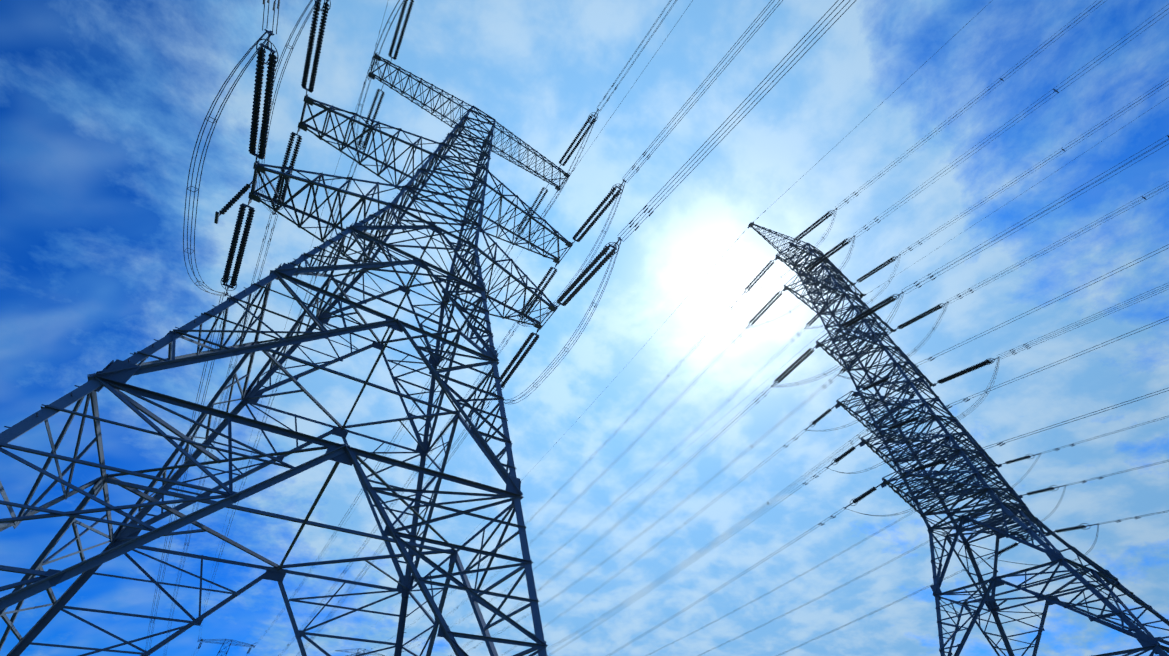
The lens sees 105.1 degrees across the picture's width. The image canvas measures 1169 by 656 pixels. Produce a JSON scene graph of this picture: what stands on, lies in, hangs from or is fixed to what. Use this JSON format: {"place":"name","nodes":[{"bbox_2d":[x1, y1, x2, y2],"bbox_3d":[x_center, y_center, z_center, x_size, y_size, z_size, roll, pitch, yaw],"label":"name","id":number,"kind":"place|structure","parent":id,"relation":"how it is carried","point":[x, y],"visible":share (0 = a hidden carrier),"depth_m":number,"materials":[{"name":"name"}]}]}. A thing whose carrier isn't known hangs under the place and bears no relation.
{"place":"outdoors","nodes":[
{"label":"outdoors","id":0,"kind":"place"},
{"bbox_2d":[335,611,475,655],"bbox_3d":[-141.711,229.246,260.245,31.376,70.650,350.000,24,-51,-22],"label":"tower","id":1,"kind":"structure","parent":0,"point":[376,652],"depth_m":281.96,"materials":[{"name":"metal"}]},
{"bbox_2d":[0,0,1168,655],"label":"sky","id":2,"kind":"structure","parent":0,"point":[105,105],"materials":[{"name":"blue"}]},
{"label":"ground","id":3,"kind":"structure","parent":0,"visible":0},
{"bbox_2d":[163,563,302,655],"bbox_3d":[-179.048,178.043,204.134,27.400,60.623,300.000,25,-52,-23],"label":"tower","id":4,"kind":"structure","parent":3,"relation":"on","point":[222,639],"depth_m":222.14,"materials":[{"name":"metal"}]},
{"bbox_2d":[0,0,855,655],"bbox_3d":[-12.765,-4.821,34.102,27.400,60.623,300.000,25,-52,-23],"label":"tower","id":5,"kind":"structure","parent":3,"relation":"on","point":[112,376],"depth_m":23.84,"materials":[{"name":"metal"}]},
{"bbox_2d":[417,0,1168,655],"bbox_3d":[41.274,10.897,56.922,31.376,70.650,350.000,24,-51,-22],"label":"transmission tower","id":6,"kind":"structure","parent":3,"relation":"on","point":[1025,518],"depth_m":49.73,"materials":[{"name":"metal"}]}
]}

